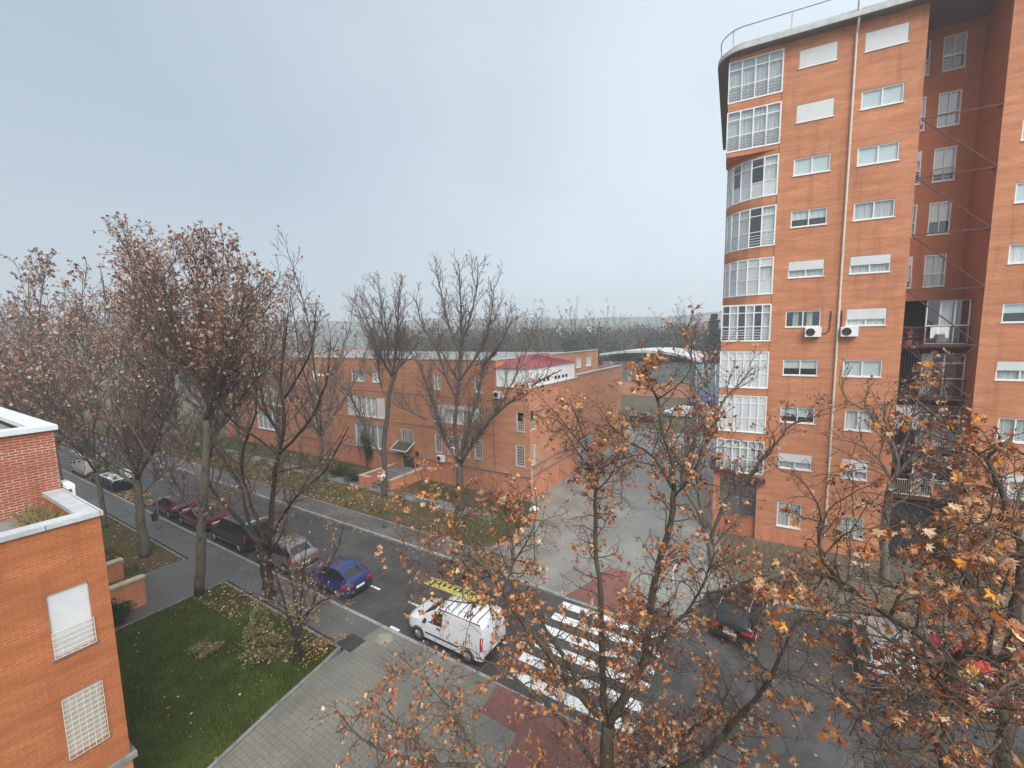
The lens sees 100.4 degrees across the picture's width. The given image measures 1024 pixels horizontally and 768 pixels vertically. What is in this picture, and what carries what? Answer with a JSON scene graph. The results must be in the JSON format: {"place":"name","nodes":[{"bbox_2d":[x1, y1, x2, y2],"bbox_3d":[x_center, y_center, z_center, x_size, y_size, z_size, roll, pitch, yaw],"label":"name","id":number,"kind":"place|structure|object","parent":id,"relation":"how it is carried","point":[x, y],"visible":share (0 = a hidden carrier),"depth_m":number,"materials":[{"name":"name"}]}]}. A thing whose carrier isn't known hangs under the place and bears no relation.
{"place":"outdoors","nodes":[
{"label":"outdoors","id":0,"kind":"place"},
{"bbox_2d":[100,516,182,585],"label":"bare lawn","id":1,"kind":"structure","parent":0,"point":[134,552],"depth_m":27.93,"materials":[{"name":"green plant"}]},
{"bbox_2d":[0,247,127,419],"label":"plane tree","id":2,"kind":"object","parent":1,"relation":"on","point":[28,305],"visible":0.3,"depth_m":39.44,"materials":[{"name":"brown plant"}]},
{"bbox_2d":[0,247,153,487],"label":"plane tree","id":3,"kind":"object","parent":1,"relation":"on","point":[101,362],"visible":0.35,"depth_m":33.79,"materials":[{"name":"brown plant"}]},
{"bbox_2d":[0,256,194,528],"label":"plane tree","id":4,"kind":"object","parent":1,"relation":"on","point":[38,347],"visible":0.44,"depth_m":28.85,"materials":[{"name":"brown plant"}]},
{"bbox_2d":[4,211,223,557],"bbox_3d":[-23.499,0.523,25.676,15.393,21.325,10.012,3,7,31],"label":"plane tree","id":5,"kind":"object","parent":1,"relation":"on","point":[141,527],"visible":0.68,"depth_m":25.18,"materials":[{"name":"brown plant"}]},
{"bbox_2d":[106,557,123,583],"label":"garden wall","id":6,"kind":"structure","parent":1,"relation":"on","point":[115,571],"depth_m":24.42,"materials":[{"name":"orange brick"}]},
{"bbox_2d":[114,559,226,628],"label":"entrance path","id":7,"kind":"structure","parent":0,"point":[169,585],"depth_m":23.94,"materials":[{"name":"grey concrete"}]},
{"bbox_2d":[111,597,136,624],"bbox_3d":[-19.297,10.979,20.887,1.476,1.377,1.650,-6,8,-41],"label":"shrub","id":8,"kind":"object","parent":7,"relation":"on","point":[118,613],"visible":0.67,"depth_m":20.76,"materials":[{"name":"green plant"}]},
{"bbox_2d":[109,574,146,610],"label":"garden wall","id":9,"kind":"structure","parent":7,"relation":"on","point":[133,589],"depth_m":21.79,"materials":[{"name":"orange brick"}]},
{"bbox_2d":[62,470,379,650],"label":"pavement","id":10,"kind":"structure","parent":0,"point":[240,573],"depth_m":26.11,"materials":[{"name":"grey concrete"}]},
{"bbox_2d":[173,298,364,602],"bbox_3d":[-12.760,3.734,21.009,16.286,15.611,6.009,3,7,31],"label":"bare tree","id":11,"kind":"object","parent":10,"relation":"on","point":[263,544],"visible":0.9,"depth_m":20.65,"materials":[{"name":"brown plant"}]},
{"bbox_2d":[336,633,365,651],"bbox_3d":[-7.264,11.650,19.225,1.000,0.036,0.850,3,7,31],"label":"drain grate","id":12,"kind":"object","parent":10,"relation":"on","point":[349,643],"visible":0.98,"depth_m":19.20,"materials":[{"name":"metal"}]},
{"bbox_2d":[115,583,337,767],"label":"lawn","id":13,"kind":"structure","parent":0,"point":[167,748],"depth_m":17.20,"materials":[{"name":"plant"}]},
{"bbox_2d":[0,407,137,767],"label":"brick building","id":14,"kind":"structure","parent":13,"relation":"on","point":[61,700],"depth_m":10.96,"materials":[{"name":"orange brick"}]},
{"bbox_2d":[6,499,63,527],"bbox_3d":[-12.640,3.636,11.455,3.064,0.620,1.073,3,7,31],"label":"dry grass plant","id":15,"kind":"object","parent":14,"relation":"on","point":[35,515],"visible":0.44,"depth_m":11.50,"materials":[{"name":"plant"}]},
{"bbox_2d":[46,582,98,662],"bbox_3d":[-11.312,6.052,10.954,0.229,1.729,0.864,3,7,31],"label":"window","id":16,"kind":"structure","parent":14,"relation":"in","point":[69,609],"depth_m":10.93,"materials":[{"name":"white paint"}]},
{"bbox_2d":[61,680,111,762],"bbox_3d":[-11.267,8.820,11.262,0.227,1.719,0.864,3,7,31],"label":"window","id":17,"kind":"structure","parent":14,"relation":"in","point":[83,710],"depth_m":11.24,"materials":[{"name":"white paint"}]},
{"bbox_2d":[86,220,297,595],"bbox_3d":[-15.630,1.909,22.268,8.893,19.144,17.228,-5,7,-30],"label":"plane tree","id":18,"kind":"object","parent":13,"relation":"on","point":[201,339],"visible":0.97,"depth_m":19.52,"materials":[{"name":"brown plant"}]},
{"bbox_2d":[185,638,224,659],"bbox_3d":[-13.414,11.563,18.602,1.464,0.535,1.138,1,7,16],"label":"shrub","id":19,"kind":"object","parent":13,"relation":"on","point":[202,651],"visible":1,"depth_m":18.58,"materials":[{"name":"brown plant"}]},
{"bbox_2d":[107,514,340,767],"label":"lawn edging","id":20,"kind":"object","parent":13,"relation":"on","point":[333,654],"visible":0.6,"depth_m":18.05,"materials":[{"name":"grey concrete"}]},
{"bbox_2d":[237,604,284,670],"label":"bushy conifer","id":21,"kind":"object","parent":13,"relation":"on","point":[260,631],"visible":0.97,"depth_m":18.11,"materials":[{"name":"green plant"}]},
{"bbox_2d":[213,512,355,663],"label":"tree","id":22,"kind":"object","parent":13,"relation":"on","point":[296,630],"visible":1,"depth_m":17.31,"materials":[{"name":"brown plant"}]},
{"bbox_2d":[298,632,345,663],"bbox_3d":[-8.346,11.387,18.594,2.079,0.778,1.069,-4,7,-24],"label":"shrub","id":23,"kind":"object","parent":13,"relation":"on","point":[320,644],"visible":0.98,"depth_m":18.55,"materials":[{"name":"brown plant"}]},
{"bbox_2d":[10,409,509,571],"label":"pavement","id":24,"kind":"structure","parent":0,"point":[370,523],"depth_m":32.85,"materials":[{"name":"grey concrete"}]},
{"bbox_2d":[194,442,493,520],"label":"side path","id":25,"kind":"structure","parent":0,"point":[409,497],"depth_m":39.51,"materials":[{"name":"grey concrete"}]},
{"bbox_2d":[158,437,532,546],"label":"lawn","id":26,"kind":"structure","parent":0,"point":[360,468],"depth_m":36.79,"materials":[{"name":"green plant"}]},
{"bbox_2d":[119,274,286,458],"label":"bare tree","id":27,"kind":"object","parent":26,"relation":"on","point":[239,439],"visible":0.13,"depth_m":48.25,"materials":[{"name":"brown plant"}]},
{"bbox_2d":[206,264,362,469],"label":"bare tree","id":28,"kind":"object","parent":26,"relation":"on","point":[277,402],"visible":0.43,"depth_m":45.07,"materials":[{"name":"brown plant"}]},
{"bbox_2d":[214,225,379,482],"bbox_3d":[-19.796,-2.139,41.428,11.500,23.020,13.165,0,7,13],"label":"bare tree","id":29,"kind":"object","parent":26,"relation":"on","point":[320,429],"visible":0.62,"depth_m":39.21,"materials":[{"name":"brown plant"}]},
{"bbox_2d":[159,452,499,550],"bbox_3d":[-22.823,9.546,40.951,51.250,0.190,1.574,3,7,31],"label":"lawn edging","id":30,"kind":"object","parent":26,"relation":"on","point":[488,548],"visible":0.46,"depth_m":32.93,"materials":[{"name":"grey concrete"}]},
{"bbox_2d":[356,427,372,468],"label":"climbing plant","id":31,"kind":"object","parent":26,"relation":"on","point":[366,444],"visible":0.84,"depth_m":44.36,"materials":[{"name":"green plant"}]},
{"bbox_2d":[327,271,432,496],"bbox_3d":[-11.614,0.360,35.300,10.990,19.116,5.360,3,7,31],"label":"bare tree","id":32,"kind":"object","parent":26,"relation":"on","point":[378,363],"visible":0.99,"depth_m":34.77,"materials":[{"name":"brown plant"}]},
{"bbox_2d":[388,248,561,511],"bbox_3d":[-2.855,-0.098,32.496,16.084,20.382,7.632,3,7,31],"label":"bare tree","id":33,"kind":"object","parent":26,"relation":"on","point":[470,418],"visible":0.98,"depth_m":32.50,"materials":[{"name":"brown plant"}]},
{"bbox_2d":[0,312,721,362],"bbox_3d":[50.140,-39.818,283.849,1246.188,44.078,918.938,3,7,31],"label":"hills","id":34,"kind":"structure","parent":0,"point":[640,320],"depth_m":550.23,"materials":[{"name":"grey plant"}]},
{"bbox_2d":[214,627,662,767],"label":"sidewalk","id":35,"kind":"structure","parent":0,"point":[280,736],"depth_m":15.38,"materials":[{"name":"grey concrete"}]},
{"bbox_2d":[371,631,397,647],"bbox_3d":[-5.800,11.598,19.408,0.920,0.050,0.800,2,7,23],"label":"manhole cover","id":36,"kind":"object","parent":35,"relation":"on","point":[381,637],"visible":0.99,"depth_m":19.39,"materials":[{"name":"grey concrete"}]},
{"bbox_2d":[481,684,635,767],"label":"tactile paving","id":37,"kind":"structure","parent":35,"relation":"on","point":[495,705],"depth_m":14.62,"materials":[{"name":"red tile"}]},
{"bbox_2d":[306,312,848,767],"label":"plane tree","id":38,"kind":"object","parent":35,"relation":"on","point":[632,680],"visible":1,"depth_m":10.23,"materials":[{"name":"brown plant"}]},
{"bbox_2d":[724,356,1023,767],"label":"plane tree","id":39,"kind":"object","parent":35,"relation":"on","point":[997,692],"visible":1,"depth_m":5.85,"materials":[{"name":"brown plant"}]},
{"bbox_2d":[0,0,886,321],"label":"sky","id":40,"kind":"structure","parent":0,"point":[574,145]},
{"bbox_2d":[2,349,947,652],"bbox_3d":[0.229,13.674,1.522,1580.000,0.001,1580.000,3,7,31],"label":"ground","id":41,"kind":"structure","parent":0,"point":[638,403],"depth_m":79.97,"materials":[{"name":"grey"}]},
{"bbox_2d":[0,278,81,406],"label":"plane tree","id":42,"kind":"object","parent":41,"relation":"on","point":[63,306],"visible":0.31,"depth_m":49.61,"materials":[{"name":"brown plant"}]},
{"bbox_2d":[0,283,137,416],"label":"plane tree","id":43,"kind":"object","parent":41,"relation":"on","point":[15,338],"visible":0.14,"depth_m":44.71,"materials":[{"name":"brown plant"}]},
{"bbox_2d":[62,469,665,764],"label":"kerb","id":44,"kind":"structure","parent":41,"relation":"on","point":[383,626],"depth_m":20.54,"materials":[{"name":"concrete"}]},
{"bbox_2d":[369,325,469,350],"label":"evergreen tree","id":45,"kind":"object","parent":41,"relation":"on","point":[421,337],"visible":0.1,"depth_m":101.32,"materials":[{"name":"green plant"}]},
{"bbox_2d":[224,349,621,502],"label":"brick building","id":46,"kind":"structure","parent":41,"relation":"on","point":[508,446],"depth_m":41.06,"materials":[{"name":"orange brick"}]},
{"bbox_2d":[356,396,376,417],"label":"window","id":47,"kind":"structure","parent":46,"relation":"in","point":[371,403],"depth_m":44.79,"materials":[{"name":"white glass"}]},
{"bbox_2d":[355,422,382,449],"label":"window","id":48,"kind":"structure","parent":46,"relation":"in","point":[378,430],"depth_m":44.75,"materials":[{"name":"white paint"}]},
{"bbox_2d":[400,293,454,350],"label":"bare tree","id":49,"kind":"object","parent":41,"relation":"on","point":[420,347],"visible":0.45,"depth_m":87.92,"materials":[{"name":"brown plant"}]},
{"bbox_2d":[462,327,561,351],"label":"evergreen tree","id":50,"kind":"object","parent":41,"relation":"on","point":[473,347],"visible":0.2,"depth_m":114.23,"materials":[{"name":"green plant"}]},
{"bbox_2d":[513,300,561,351],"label":"bare tree","id":51,"kind":"object","parent":41,"relation":"on","point":[539,339],"visible":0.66,"depth_m":93.19,"materials":[{"name":"grey plant"}]},
{"bbox_2d":[67,432,1019,666],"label":"kerb","id":52,"kind":"structure","parent":41,"relation":"on","point":[555,593],"depth_m":27.01,"materials":[{"name":"concrete"}]},
{"bbox_2d":[102,452,1022,766],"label":"fallen leaves","id":53,"kind":"object","parent":41,"relation":"on","point":[130,496],"visible":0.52,"depth_m":27.88,"materials":[{"name":"brown plant"}]},
{"bbox_2d":[515,322,631,364],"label":"evergreen tree","id":54,"kind":"object","parent":41,"relation":"on","point":[575,346],"visible":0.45,"depth_m":113.03,"materials":[{"name":"green plant"}]},
{"bbox_2d":[603,324,665,356],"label":"evergreen tree","id":55,"kind":"object","parent":41,"relation":"on","point":[648,334],"visible":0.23,"depth_m":131.23,"materials":[{"name":"green plant"}]},
{"bbox_2d":[600,347,719,398],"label":"sports hall","id":56,"kind":"structure","parent":41,"relation":"on","point":[626,384],"depth_m":92.98,"materials":[{"name":"grey metal"}]},
{"bbox_2d":[632,334,704,357],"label":"evergreen tree","id":57,"kind":"object","parent":41,"relation":"on","point":[663,345],"visible":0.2,"depth_m":119.60,"materials":[{"name":"green plant"}]},
{"bbox_2d":[647,322,708,357],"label":"evergreen tree","id":58,"kind":"object","parent":41,"relation":"on","point":[679,331],"visible":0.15,"depth_m":122.73,"materials":[{"name":"green plant"}]},
{"bbox_2d":[698,313,720,370],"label":"conifer","id":59,"kind":"object","parent":41,"relation":"on","point":[714,330],"visible":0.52,"depth_m":100.75,"materials":[{"name":"green plant"}]},
{"bbox_2d":[710,0,1023,584],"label":"brick tower block","id":60,"kind":"structure","parent":41,"relation":"on","point":[875,169],"depth_m":24.48,"materials":[{"name":"orange brick"}]},
{"bbox_2d":[775,502,801,529],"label":"window","id":61,"kind":"structure","parent":60,"relation":"in","point":[782,520],"depth_m":27.43,"materials":[{"name":"white glass"}]},
{"bbox_2d":[777,453,811,471],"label":"window","id":62,"kind":"structure","parent":60,"relation":"in","point":[795,459],"depth_m":26.79,"materials":[{"name":"white paint"}]},
{"bbox_2d":[779,407,814,424],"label":"window","id":63,"kind":"structure","parent":60,"relation":"in","point":[791,410],"depth_m":26.59,"materials":[{"name":"white glass"}]},
{"bbox_2d":[782,360,817,376],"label":"window","id":64,"kind":"structure","parent":60,"relation":"in","point":[790,367],"depth_m":26.30,"materials":[{"name":"white glass"}]},
{"bbox_2d":[784,310,820,327],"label":"window","id":65,"kind":"structure","parent":60,"relation":"in","point":[794,319],"depth_m":26.01,"materials":[{"name":"white glass"}]},
{"bbox_2d":[787,259,824,278],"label":"window","id":66,"kind":"structure","parent":60,"relation":"in","point":[809,268],"depth_m":25.50,"materials":[{"name":"white paint"}]},
{"bbox_2d":[789,207,827,228],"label":"window","id":67,"kind":"structure","parent":60,"relation":"in","point":[815,216],"depth_m":25.32,"materials":[{"name":"white glass"}]},
{"bbox_2d":[792,153,830,176],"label":"window","id":68,"kind":"structure","parent":60,"relation":"in","point":[818,163],"depth_m":24.86,"materials":[{"name":"white glass"}]},
{"bbox_2d":[795,98,834,123],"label":"window","id":69,"kind":"structure","parent":60,"relation":"in","point":[822,109],"depth_m":24.48,"materials":[{"name":"white paint"}]},
{"bbox_2d":[798,41,837,69],"bbox_3d":[17.351,-18.603,24.185,1.874,1.009,0.165,2,7,27],"label":"window","id":70,"kind":"structure","parent":60,"relation":"in","point":[826,53],"depth_m":24.15,"materials":[{"name":"white paint"}]},
{"bbox_2d":[836,516,863,540],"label":"window","id":71,"kind":"structure","parent":60,"relation":"in","point":[855,534],"depth_m":25.82,"materials":[{"name":"white glass"}]},
{"bbox_2d":[840,459,868,481],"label":"window","id":72,"kind":"structure","parent":60,"relation":"in","point":[862,475],"depth_m":25.40,"materials":[{"name":"white paint"}]},
{"bbox_2d":[843,410,871,432],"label":"window","id":73,"kind":"structure","parent":60,"relation":"in","point":[851,419],"depth_m":25.22,"materials":[{"name":"white glass"}]},
{"bbox_2d":[842,360,882,377],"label":"window","id":74,"kind":"structure","parent":60,"relation":"in","point":[860,368],"depth_m":24.77,"materials":[{"name":"white glass"}]},
{"bbox_2d":[845,308,886,326],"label":"window","id":75,"kind":"structure","parent":60,"relation":"in","point":[869,316],"depth_m":24.44,"materials":[{"name":"white paint"}]},
{"bbox_2d":[848,254,890,274],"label":"window","id":76,"kind":"structure","parent":60,"relation":"in","point":[869,264],"depth_m":24.12,"materials":[{"name":"white paint"}]},
{"bbox_2d":[852,198,895,221],"bbox_3d":[20.176,-9.687,23.806,1.904,1.009,0.210,2,7,27],"label":"window","id":77,"kind":"structure","parent":60,"relation":"in","point":[879,209],"depth_m":23.83,"materials":[{"name":"white glass"}]},
{"bbox_2d":[856,141,899,166],"bbox_3d":[20.145,-12.628,23.513,1.904,1.009,0.286,2,7,27],"label":"window","id":78,"kind":"structure","parent":60,"relation":"in","point":[888,152],"depth_m":23.48,"materials":[{"name":"white glass"}]},
{"bbox_2d":[860,82,904,110],"bbox_3d":[20.096,-15.564,23.186,1.904,1.009,0.286,2,7,27],"label":"window","id":79,"kind":"structure","parent":60,"relation":"in","point":[892,94],"depth_m":23.15,"materials":[{"name":"white glass"}]},
{"bbox_2d":[864,22,909,52],"bbox_3d":[20.019,-18.494,22.806,1.904,1.009,0.165,2,7,27],"label":"window","id":80,"kind":"structure","parent":60,"relation":"in","point":[897,34],"depth_m":22.77,"materials":[{"name":"white paint"}]},
{"bbox_2d":[921,254,946,287],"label":"window","id":81,"kind":"structure","parent":60,"relation":"in","point":[934,275],"depth_m":24.93,"materials":[{"name":"white glass"}]},
{"bbox_2d":[926,201,951,235],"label":"window","id":82,"kind":"structure","parent":60,"relation":"in","point":[939,212],"depth_m":24.65,"materials":[{"name":"white glass"}]},
{"bbox_2d":[931,146,956,182],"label":"window","id":83,"kind":"structure","parent":60,"relation":"in","point":[944,161],"depth_m":24.26,"materials":[{"name":"white glass"}]},
{"bbox_2d":[937,89,961,127],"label":"window","id":84,"kind":"structure","parent":60,"relation":"in","point":[949,102],"depth_m":23.95,"materials":[{"name":"white glass"}]},
{"bbox_2d":[940,31,967,72],"bbox_3d":[24.524,-18.356,23.729,1.044,1.879,0.520,2,7,27],"label":"window","id":85,"kind":"structure","parent":60,"relation":"in","point":[954,50],"depth_m":23.65,"materials":[{"name":"grey glass"}]},
{"bbox_2d":[994,361,1023,380],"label":"window","id":86,"kind":"structure","parent":60,"relation":"in","point":[1005,370],"depth_m":22.03,"materials":[{"name":"white paint"}]},
{"bbox_2d":[997,418,1023,443],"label":"window","id":87,"kind":"structure","parent":60,"relation":"in","point":[1005,424],"depth_m":22.24,"materials":[{"name":"white glass"}]},
{"bbox_2d":[1000,303,1023,323],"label":"window","id":88,"kind":"structure","parent":60,"relation":"in","point":[1011,312],"depth_m":21.87,"materials":[{"name":"white paint"}]},
{"bbox_2d":[1006,243,1023,264],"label":"window","id":89,"kind":"structure","parent":60,"relation":"in","point":[1016,251],"depth_m":21.52,"materials":[{"name":"white glass"}]},
{"bbox_2d":[58,434,1023,767],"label":"road","id":90,"kind":"structure","parent":0,"point":[384,610],"depth_m":17.89,"materials":[{"name":"grey asphalt"}]},
{"bbox_2d":[70,452,104,476],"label":"parked van","id":91,"kind":"object","parent":90,"relation":"on","point":[83,468],"visible":0.44,"depth_m":44.14,"materials":[{"name":"white paint"}]},
{"bbox_2d":[99,469,132,490],"bbox_3d":[-37.329,8.978,40.635,3.650,1.611,2.009,3,7,31],"label":"skip","id":92,"kind":"object","parent":90,"relation":"on","point":[113,481],"visible":0.68,"depth_m":39.82,"materials":[{"name":"metal"}]},
{"bbox_2d":[152,493,197,518],"bbox_3d":[-27.496,9.656,34.697,4.270,1.450,1.995,3,7,31],"label":"parked car","id":93,"kind":"object","parent":90,"relation":"on","point":[166,506],"visible":0.81,"depth_m":33.66,"materials":[{"name":"red paint"}]},
{"bbox_2d":[179,503,226,529],"bbox_3d":[-23.405,9.851,32.194,4.270,1.480,1.998,3,7,31],"label":"parked car","id":94,"kind":"object","parent":90,"relation":"on","point":[189,513],"visible":0.48,"depth_m":31.40,"materials":[{"name":"red paint"}]},
{"bbox_2d":[211,510,272,552],"bbox_3d":[-18.673,9.869,29.333,4.920,1.920,2.240,3,7,31],"label":"parked van","id":95,"kind":"object","parent":90,"relation":"on","point":[229,529],"visible":0.58,"depth_m":28.23,"materials":[{"name":"black paint"}]},
{"bbox_2d":[255,533,318,574],"bbox_3d":[-14.094,10.255,26.493,4.420,1.627,2.022,3,7,31],"label":"parked car","id":96,"kind":"object","parent":90,"relation":"on","point":[311,550],"visible":0.58,"depth_m":25.50,"materials":[{"name":"silver metal"}]},
{"bbox_2d":[304,555,371,598],"bbox_3d":[-9.873,10.535,23.921,4.120,1.500,2.000,3,7,31],"label":"parked car","id":97,"kind":"object","parent":90,"relation":"on","point":[355,576],"visible":0.72,"depth_m":23.03,"materials":[{"name":"blue paint"}]},
{"bbox_2d":[409,591,505,663],"bbox_3d":[-2.621,10.688,19.437,4.470,1.946,2.162,3,7,31],"label":"parked van","id":98,"kind":"object","parent":90,"relation":"on","point":[422,627],"visible":0.73,"depth_m":18.48,"materials":[{"name":"white paint"}]},
{"bbox_2d":[507,602,665,732],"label":"crosswalk markings","id":99,"kind":"object","parent":90,"relation":"on","point":[577,702],"visible":0.4,"depth_m":18.07,"materials":[{"name":"white paint"}]},
{"bbox_2d":[491,427,729,628],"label":"plaza paving","id":100,"kind":"structure","parent":0,"point":[630,547],"depth_m":29.61,"materials":[{"name":"concrete"}]},
{"bbox_2d":[567,567,674,628],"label":"tactile paving","id":101,"kind":"structure","parent":100,"relation":"on","point":[610,596],"depth_m":22.75,"materials":[{"name":"red tile"}]},
{"bbox_2d":[636,296,872,567],"bbox_3d":[12.072,2.989,23.468,11.250,15.893,5.226,3,7,31],"label":"plane tree","id":102,"kind":"object","parent":100,"relation":"on","point":[756,465],"visible":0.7,"depth_m":24.05,"materials":[{"name":"brown plant"}]},
{"bbox_2d":[692,592,1023,750],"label":"parking bay","id":103,"kind":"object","parent":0,"point":[767,656],"visible":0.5,"depth_m":18.25,"materials":[{"name":"grey asphalt"}]},
{"bbox_2d":[710,582,767,645],"bbox_3d":[10.898,10.563,20.332,2.000,1.547,4.270,4,8,39],"label":"parked car","id":104,"kind":"object","parent":103,"relation":"on","point":[748,624],"visible":0.51,"depth_m":18.98,"materials":[{"name":"black paint"}]},
{"bbox_2d":[848,611,924,699],"bbox_3d":[15.339,10.750,17.647,2.005,1.620,4.370,3,7,31],"label":"parked car","id":105,"kind":"object","parent":103,"relation":"on","point":[863,650],"visible":0.3,"depth_m":17.00,"materials":[{"name":"silver metal"}]},
{"bbox_2d":[928,631,1023,726],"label":"parked car","id":106,"kind":"object","parent":103,"relation":"on","point":[980,664],"visible":0.12,"depth_m":15.62,"materials":[{"name":"red paint"}]},
{"bbox_2d":[718,532,1023,653],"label":"tower forecourt","id":107,"kind":"structure","parent":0,"point":[894,572],"depth_m":23.62,"materials":[{"name":"grey concrete"}]},
{"bbox_2d":[813,331,1012,586],"bbox_3d":[19.984,4.134,21.773,4.691,13.582,7.053,-4,7,-29],"label":"plane tree","id":108,"kind":"object","parent":107,"relation":"on","point":[885,570],"visible":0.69,"depth_m":21.92,"materials":[{"name":"brown plant"}]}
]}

